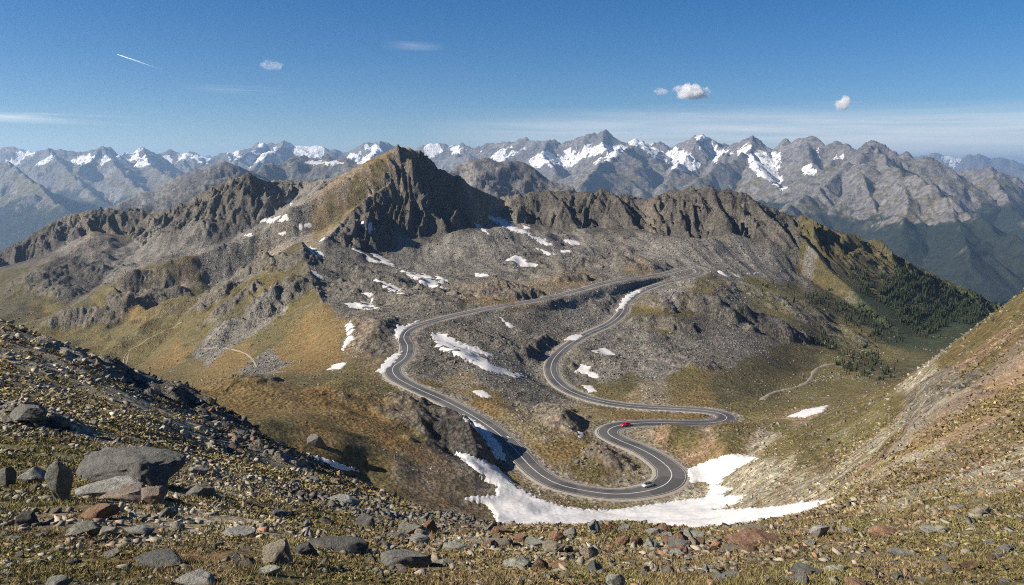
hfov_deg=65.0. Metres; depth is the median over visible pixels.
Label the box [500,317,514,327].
snow patch
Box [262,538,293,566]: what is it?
boulder
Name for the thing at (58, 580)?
boulder
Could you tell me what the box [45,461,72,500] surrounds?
boulder
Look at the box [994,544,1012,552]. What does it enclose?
stone
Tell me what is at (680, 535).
stone
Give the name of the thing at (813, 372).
path
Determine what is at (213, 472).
stone
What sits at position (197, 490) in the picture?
boulder
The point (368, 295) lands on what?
snow patch
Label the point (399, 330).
snow patch
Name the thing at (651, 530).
stone
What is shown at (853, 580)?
boulder
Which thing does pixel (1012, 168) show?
distant mountains
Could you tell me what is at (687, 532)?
stone
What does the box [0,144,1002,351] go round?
mountain
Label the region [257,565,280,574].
boulder
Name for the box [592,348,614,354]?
snow patch
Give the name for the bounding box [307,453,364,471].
snow patch
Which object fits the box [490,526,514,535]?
stone
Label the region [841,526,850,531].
stone
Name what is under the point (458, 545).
boulder
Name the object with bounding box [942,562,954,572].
stone
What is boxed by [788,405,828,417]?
snow patch
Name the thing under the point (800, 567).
boulder
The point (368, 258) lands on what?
snow patch
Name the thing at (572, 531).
boulder
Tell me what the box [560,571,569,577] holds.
stone
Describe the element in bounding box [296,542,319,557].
stone
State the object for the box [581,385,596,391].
snow patch
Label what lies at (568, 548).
stone
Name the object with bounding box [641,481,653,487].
car
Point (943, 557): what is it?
stone
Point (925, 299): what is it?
forest
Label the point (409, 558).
boulder
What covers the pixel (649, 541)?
stone
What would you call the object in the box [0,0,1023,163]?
sky
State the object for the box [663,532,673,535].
stone
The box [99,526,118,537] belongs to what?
boulder
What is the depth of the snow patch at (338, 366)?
442.71 m
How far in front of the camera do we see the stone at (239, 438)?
56.23 m
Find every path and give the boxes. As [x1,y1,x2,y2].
[123,322,181,362]
[201,347,257,366]
[759,362,845,400]
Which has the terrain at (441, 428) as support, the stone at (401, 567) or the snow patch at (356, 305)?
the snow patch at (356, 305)
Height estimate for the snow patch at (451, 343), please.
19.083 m
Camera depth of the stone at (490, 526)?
21.92 m
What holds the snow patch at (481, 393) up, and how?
on the terrain at (441, 428)
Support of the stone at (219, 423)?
on the ground at (188, 394)
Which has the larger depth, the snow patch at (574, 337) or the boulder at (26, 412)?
the snow patch at (574, 337)
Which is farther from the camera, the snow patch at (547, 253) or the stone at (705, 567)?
the snow patch at (547, 253)
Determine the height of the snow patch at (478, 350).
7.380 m
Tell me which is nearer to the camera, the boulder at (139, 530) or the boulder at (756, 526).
the boulder at (139, 530)
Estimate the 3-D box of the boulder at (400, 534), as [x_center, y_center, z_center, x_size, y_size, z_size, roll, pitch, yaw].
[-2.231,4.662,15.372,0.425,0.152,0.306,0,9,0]
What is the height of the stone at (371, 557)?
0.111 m
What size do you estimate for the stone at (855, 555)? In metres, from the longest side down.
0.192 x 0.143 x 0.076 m
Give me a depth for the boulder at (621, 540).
16.12 m
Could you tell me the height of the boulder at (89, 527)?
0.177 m
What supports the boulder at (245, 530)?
on the ground at (188, 394)
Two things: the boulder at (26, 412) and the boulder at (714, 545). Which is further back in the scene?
the boulder at (26, 412)
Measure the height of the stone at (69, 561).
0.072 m
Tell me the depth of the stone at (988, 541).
9.38 m
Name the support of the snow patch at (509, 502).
on the terrain at (441, 428)
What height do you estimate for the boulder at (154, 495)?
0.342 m
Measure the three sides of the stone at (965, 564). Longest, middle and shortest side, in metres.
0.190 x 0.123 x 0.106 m
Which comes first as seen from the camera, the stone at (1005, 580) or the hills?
the stone at (1005, 580)
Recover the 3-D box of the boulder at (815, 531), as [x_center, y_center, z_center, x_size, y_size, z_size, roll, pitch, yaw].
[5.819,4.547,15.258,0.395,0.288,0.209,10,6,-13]
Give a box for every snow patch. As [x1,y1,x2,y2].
[260,214,288,222]
[285,198,291,205]
[299,223,311,229]
[303,244,323,256]
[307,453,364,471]
[311,270,322,278]
[327,362,346,370]
[341,322,356,352]
[344,301,378,309]
[352,248,377,262]
[361,221,375,233]
[362,292,372,301]
[370,253,393,266]
[373,279,404,293]
[375,351,402,372]
[394,320,418,339]
[399,268,447,288]
[431,332,524,377]
[455,451,833,527]
[458,412,505,461]
[460,343,494,356]
[472,222,489,234]
[473,390,491,397]
[475,273,488,276]
[488,216,552,245]
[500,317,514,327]
[505,255,537,266]
[536,248,555,255]
[564,239,579,244]
[564,334,581,340]
[575,364,598,377]
[577,431,584,437]
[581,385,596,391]
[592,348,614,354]
[615,288,645,310]
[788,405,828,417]
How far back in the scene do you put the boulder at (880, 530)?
12.73 m
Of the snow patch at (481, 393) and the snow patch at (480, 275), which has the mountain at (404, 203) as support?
the snow patch at (480, 275)
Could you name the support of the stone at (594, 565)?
on the ground at (188, 394)
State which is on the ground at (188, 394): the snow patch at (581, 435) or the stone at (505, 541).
the stone at (505, 541)
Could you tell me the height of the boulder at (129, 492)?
0.246 m
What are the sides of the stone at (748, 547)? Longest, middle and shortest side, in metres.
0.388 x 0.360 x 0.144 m
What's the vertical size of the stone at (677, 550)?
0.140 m
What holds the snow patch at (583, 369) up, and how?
on the scree
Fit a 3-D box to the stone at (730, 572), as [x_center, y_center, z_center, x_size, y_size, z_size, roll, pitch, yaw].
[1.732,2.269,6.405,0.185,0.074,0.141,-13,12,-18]
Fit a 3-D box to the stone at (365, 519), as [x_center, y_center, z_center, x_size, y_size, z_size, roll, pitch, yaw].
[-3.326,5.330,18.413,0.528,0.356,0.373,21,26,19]
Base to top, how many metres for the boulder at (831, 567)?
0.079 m
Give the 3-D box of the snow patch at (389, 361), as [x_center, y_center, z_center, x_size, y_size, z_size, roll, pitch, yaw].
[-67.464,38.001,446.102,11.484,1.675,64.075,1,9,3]
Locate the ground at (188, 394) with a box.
[0,322,1023,584]
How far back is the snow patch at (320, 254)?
947.41 m
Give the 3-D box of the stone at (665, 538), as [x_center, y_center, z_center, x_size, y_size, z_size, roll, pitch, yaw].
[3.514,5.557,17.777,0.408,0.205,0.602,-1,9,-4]
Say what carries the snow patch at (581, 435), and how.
on the scree
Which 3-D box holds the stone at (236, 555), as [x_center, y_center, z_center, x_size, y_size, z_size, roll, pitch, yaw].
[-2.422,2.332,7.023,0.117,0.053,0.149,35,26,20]
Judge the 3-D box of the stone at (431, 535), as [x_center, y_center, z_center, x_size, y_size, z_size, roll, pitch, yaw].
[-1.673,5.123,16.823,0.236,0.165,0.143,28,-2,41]
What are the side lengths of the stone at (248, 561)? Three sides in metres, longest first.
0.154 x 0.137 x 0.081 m
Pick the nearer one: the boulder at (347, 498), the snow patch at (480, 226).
the boulder at (347, 498)
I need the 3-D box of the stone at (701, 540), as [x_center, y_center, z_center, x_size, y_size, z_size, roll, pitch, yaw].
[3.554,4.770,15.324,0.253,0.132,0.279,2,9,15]
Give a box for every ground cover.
[548,291,1023,508]
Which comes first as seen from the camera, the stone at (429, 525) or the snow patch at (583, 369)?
the stone at (429, 525)
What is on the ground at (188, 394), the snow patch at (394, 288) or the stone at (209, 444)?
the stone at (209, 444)
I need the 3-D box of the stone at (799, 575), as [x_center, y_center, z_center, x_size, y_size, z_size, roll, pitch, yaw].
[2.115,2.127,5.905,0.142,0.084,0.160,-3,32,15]
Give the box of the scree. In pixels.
[0,147,1002,519]
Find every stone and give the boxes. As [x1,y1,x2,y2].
[0,569,13,574]
[6,535,23,538]
[15,511,38,525]
[15,551,24,557]
[29,483,40,489]
[49,506,61,513]
[65,559,79,564]
[90,420,97,424]
[101,548,120,556]
[159,507,177,517]
[163,419,171,424]
[170,522,184,528]
[189,465,209,475]
[200,442,214,447]
[201,415,213,419]
[211,470,219,476]
[212,421,222,425]
[215,541,224,545]
[226,442,236,451]
[231,434,243,442]
[231,551,240,559]
[239,557,256,566]
[271,509,286,517]
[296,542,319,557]
[302,520,312,526]
[305,476,318,480]
[320,516,334,525]
[354,513,374,528]
[364,555,376,562]
[389,564,407,573]
[390,510,398,517]
[398,522,425,535]
[405,533,429,543]
[414,528,429,535]
[423,519,437,533]
[428,532,434,538]
[459,529,468,534]
[481,523,496,531]
[481,539,498,546]
[485,538,513,547]
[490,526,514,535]
[524,536,543,547]
[542,539,564,551]
[543,573,552,577]
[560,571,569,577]
[564,546,572,551]
[586,560,601,571]
[588,519,600,531]
[618,524,629,530]
[641,565,648,571]
[643,541,658,549]
[644,528,663,534]
[646,537,653,546]
[657,522,668,530]
[661,536,671,543]
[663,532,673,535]
[665,545,684,550]
[667,532,688,543]
[668,537,691,546]
[668,548,682,554]
[683,528,692,536]
[689,537,699,544]
[690,530,703,537]
[696,538,704,543]
[702,564,708,571]
[713,572,726,581]
[720,544,738,550]
[722,569,739,578]
[737,543,758,552]
[791,571,808,583]
[804,538,815,545]
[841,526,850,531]
[849,553,862,559]
[891,570,902,578]
[939,555,946,560]
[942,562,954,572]
[960,561,978,569]
[980,539,996,544]
[987,553,997,560]
[992,553,1004,557]
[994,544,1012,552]
[998,578,1009,582]
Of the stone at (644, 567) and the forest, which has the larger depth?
the forest
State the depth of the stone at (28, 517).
9.66 m
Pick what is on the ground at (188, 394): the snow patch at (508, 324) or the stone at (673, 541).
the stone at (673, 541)
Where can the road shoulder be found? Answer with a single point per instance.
(685, 485)
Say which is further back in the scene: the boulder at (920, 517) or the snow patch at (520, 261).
the snow patch at (520, 261)
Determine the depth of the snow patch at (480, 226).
1202.36 m
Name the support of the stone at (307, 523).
on the ground at (188, 394)
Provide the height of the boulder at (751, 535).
0.261 m
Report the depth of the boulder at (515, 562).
7.63 m
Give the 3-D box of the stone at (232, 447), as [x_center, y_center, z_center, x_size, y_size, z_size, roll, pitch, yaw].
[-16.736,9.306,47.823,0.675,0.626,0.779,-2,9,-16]
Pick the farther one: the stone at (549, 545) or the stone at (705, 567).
the stone at (549, 545)
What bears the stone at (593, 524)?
on the ground at (188, 394)
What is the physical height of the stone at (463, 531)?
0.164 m
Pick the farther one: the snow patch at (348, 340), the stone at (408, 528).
the snow patch at (348, 340)
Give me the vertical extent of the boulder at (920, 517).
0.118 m
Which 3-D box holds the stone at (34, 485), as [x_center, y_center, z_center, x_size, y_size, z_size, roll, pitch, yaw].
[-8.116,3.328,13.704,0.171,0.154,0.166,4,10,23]
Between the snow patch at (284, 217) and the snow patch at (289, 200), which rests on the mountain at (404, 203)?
the snow patch at (289, 200)
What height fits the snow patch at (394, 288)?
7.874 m
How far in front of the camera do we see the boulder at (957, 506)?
16.33 m
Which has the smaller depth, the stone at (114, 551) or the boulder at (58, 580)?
the boulder at (58, 580)
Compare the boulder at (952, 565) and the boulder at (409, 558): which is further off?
the boulder at (409, 558)
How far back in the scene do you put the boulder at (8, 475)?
14.23 m
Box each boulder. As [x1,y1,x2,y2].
[0,466,16,486]
[9,404,47,420]
[17,466,45,483]
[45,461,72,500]
[46,575,69,584]
[50,416,70,428]
[66,520,101,536]
[74,475,141,496]
[76,446,185,486]
[80,503,120,520]
[98,483,145,502]
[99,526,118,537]
[124,524,154,535]
[135,548,181,567]
[141,486,167,504]
[170,568,214,584]
[185,484,214,499]
[220,525,255,537]
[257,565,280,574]
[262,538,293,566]
[306,536,368,555]
[307,434,326,447]
[327,494,360,505]
[380,549,431,567]
[386,531,405,537]
[432,558,452,565]
[443,541,469,551]
[502,556,533,567]
[514,532,528,542]
[532,559,548,568]
[548,530,565,541]
[548,561,567,567]
[563,527,576,536]
[581,546,598,557]
[606,574,624,584]
[615,535,629,546]
[630,535,642,545]
[660,565,675,573]
[709,541,721,549]
[723,527,780,545]
[737,523,768,529]
[790,563,822,574]
[809,525,829,537]
[822,565,845,571]
[844,577,866,584]
[868,525,896,535]
[887,547,915,555]
[915,516,925,519]
[920,525,937,532]
[948,504,969,509]
[950,563,960,568]
[970,505,989,513]
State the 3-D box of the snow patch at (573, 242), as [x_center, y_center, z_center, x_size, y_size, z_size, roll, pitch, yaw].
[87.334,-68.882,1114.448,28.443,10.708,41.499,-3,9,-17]
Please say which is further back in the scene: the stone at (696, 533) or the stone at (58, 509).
the stone at (696, 533)
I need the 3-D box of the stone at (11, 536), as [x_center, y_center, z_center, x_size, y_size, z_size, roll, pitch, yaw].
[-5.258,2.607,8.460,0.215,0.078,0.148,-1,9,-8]
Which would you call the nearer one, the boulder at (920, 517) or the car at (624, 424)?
the boulder at (920, 517)
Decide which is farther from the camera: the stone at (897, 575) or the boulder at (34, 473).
the boulder at (34, 473)
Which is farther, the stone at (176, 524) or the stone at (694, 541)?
the stone at (694, 541)
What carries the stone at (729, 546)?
on the ground at (188, 394)
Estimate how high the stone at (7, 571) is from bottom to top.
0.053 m
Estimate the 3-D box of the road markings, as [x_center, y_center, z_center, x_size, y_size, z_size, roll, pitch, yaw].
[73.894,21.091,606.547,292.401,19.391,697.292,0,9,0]
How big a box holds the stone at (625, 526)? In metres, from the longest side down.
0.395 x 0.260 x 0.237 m
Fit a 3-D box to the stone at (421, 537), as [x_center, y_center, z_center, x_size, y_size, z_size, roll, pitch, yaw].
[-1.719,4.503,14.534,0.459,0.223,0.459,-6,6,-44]
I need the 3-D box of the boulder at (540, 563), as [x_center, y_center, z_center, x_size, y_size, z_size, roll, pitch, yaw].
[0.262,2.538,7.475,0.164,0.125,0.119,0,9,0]
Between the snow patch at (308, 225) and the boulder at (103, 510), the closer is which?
the boulder at (103, 510)
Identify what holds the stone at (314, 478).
on the ground at (188, 394)
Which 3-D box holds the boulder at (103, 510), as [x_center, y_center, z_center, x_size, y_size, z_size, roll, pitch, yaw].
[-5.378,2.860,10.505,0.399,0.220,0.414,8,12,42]
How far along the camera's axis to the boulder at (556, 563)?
7.92 m
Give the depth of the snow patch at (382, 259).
976.66 m
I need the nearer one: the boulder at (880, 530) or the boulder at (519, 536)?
the boulder at (880, 530)
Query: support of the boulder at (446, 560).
on the ground at (188, 394)
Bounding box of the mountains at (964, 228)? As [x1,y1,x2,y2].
[0,129,1023,301]
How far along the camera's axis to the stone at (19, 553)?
7.08 m
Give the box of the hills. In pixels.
[104,157,1006,304]
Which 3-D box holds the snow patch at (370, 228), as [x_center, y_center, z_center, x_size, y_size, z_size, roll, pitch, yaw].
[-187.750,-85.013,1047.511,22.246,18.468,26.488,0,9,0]
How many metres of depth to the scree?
599.11 m
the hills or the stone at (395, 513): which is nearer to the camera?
the stone at (395, 513)
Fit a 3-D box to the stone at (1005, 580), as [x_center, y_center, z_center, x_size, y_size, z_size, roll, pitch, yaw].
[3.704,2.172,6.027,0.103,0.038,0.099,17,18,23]
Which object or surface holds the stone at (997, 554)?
on the ground at (188, 394)
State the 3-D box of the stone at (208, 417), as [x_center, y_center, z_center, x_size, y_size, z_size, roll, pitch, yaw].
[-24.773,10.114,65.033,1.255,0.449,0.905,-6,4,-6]
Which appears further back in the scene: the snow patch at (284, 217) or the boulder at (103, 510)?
the snow patch at (284, 217)
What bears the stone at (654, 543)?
on the ground at (188, 394)
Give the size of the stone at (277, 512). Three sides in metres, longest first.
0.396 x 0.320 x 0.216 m
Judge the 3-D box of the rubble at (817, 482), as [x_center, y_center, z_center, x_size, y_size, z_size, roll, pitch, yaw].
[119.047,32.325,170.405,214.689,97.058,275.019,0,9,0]
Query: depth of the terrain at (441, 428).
433.80 m
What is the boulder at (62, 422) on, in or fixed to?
on the ground at (188, 394)
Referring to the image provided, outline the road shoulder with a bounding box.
[381,268,737,501]
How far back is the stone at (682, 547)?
13.59 m
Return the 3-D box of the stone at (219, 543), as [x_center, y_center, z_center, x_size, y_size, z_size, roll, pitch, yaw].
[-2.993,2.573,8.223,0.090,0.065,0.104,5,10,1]
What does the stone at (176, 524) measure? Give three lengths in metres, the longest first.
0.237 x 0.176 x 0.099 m
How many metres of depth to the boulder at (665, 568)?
7.02 m
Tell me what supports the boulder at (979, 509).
on the ground at (188, 394)
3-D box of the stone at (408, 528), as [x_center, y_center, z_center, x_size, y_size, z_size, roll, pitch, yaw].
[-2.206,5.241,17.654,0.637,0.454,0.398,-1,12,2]
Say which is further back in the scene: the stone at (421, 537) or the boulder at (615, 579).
the stone at (421, 537)
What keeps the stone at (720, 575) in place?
on the ground at (188, 394)
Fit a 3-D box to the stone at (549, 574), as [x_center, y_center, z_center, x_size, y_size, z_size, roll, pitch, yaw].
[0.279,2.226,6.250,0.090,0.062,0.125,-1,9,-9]
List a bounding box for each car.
[621,422,630,426]
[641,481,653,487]
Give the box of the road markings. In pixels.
[385,268,735,498]
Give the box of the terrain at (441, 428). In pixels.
[86,270,1023,520]
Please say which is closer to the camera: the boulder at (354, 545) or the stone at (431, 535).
the boulder at (354, 545)
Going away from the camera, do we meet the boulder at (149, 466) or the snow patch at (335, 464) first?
the boulder at (149, 466)
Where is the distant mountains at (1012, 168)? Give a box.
[205,153,1023,182]
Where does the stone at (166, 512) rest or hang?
on the ground at (188, 394)
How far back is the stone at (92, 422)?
34.29 m
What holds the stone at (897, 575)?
on the ground at (188, 394)
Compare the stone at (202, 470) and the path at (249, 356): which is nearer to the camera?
the stone at (202, 470)
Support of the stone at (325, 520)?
on the ground at (188, 394)
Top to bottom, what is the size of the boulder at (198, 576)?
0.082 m
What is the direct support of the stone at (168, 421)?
on the ground at (188, 394)
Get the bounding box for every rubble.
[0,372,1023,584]
[575,288,1023,509]
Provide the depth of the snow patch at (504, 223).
1202.16 m
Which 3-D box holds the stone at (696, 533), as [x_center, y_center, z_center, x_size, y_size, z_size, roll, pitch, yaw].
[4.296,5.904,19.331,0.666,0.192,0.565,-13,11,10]
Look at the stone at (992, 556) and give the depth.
7.62 m
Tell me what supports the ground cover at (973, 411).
on the terrain at (441, 428)
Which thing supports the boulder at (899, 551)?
on the ground at (188, 394)
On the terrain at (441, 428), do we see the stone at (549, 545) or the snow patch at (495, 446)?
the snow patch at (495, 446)
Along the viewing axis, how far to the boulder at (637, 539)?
16.97 m
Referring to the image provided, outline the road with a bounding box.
[384,268,736,498]
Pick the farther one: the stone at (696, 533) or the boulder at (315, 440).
the boulder at (315, 440)
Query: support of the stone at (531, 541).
on the ground at (188, 394)
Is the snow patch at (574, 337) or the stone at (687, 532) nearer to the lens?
the stone at (687, 532)
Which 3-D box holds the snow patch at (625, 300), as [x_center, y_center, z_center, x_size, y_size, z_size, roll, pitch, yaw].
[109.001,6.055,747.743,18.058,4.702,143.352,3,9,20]
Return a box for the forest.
[752,263,987,380]
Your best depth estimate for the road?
347.83 m
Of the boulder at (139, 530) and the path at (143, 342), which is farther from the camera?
the path at (143, 342)
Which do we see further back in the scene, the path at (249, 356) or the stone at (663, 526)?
the path at (249, 356)
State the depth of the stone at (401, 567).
7.04 m
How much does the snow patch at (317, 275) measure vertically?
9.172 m
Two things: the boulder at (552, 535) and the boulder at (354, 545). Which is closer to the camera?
the boulder at (354, 545)
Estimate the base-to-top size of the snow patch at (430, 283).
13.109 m
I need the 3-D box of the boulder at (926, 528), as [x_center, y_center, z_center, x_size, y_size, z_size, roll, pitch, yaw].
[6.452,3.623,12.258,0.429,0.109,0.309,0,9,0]
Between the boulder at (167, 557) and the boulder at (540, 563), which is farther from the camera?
the boulder at (540, 563)
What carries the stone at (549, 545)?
on the ground at (188, 394)
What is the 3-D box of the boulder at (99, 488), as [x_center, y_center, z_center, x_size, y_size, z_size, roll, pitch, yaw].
[-6.521,3.212,13.197,1.154,0.316,0.774,-1,9,-8]
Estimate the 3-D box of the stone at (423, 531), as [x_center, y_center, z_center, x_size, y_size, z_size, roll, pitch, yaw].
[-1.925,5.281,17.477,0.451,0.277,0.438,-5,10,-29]
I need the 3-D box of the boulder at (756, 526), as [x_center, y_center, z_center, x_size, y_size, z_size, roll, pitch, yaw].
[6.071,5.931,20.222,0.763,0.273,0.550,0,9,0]
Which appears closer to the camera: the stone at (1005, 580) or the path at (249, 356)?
the stone at (1005, 580)
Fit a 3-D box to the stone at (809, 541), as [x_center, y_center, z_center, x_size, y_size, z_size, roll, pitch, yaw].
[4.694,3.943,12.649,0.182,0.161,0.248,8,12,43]
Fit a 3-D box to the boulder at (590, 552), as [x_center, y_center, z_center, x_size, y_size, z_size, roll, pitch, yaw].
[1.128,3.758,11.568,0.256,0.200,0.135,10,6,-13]
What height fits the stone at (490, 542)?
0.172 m

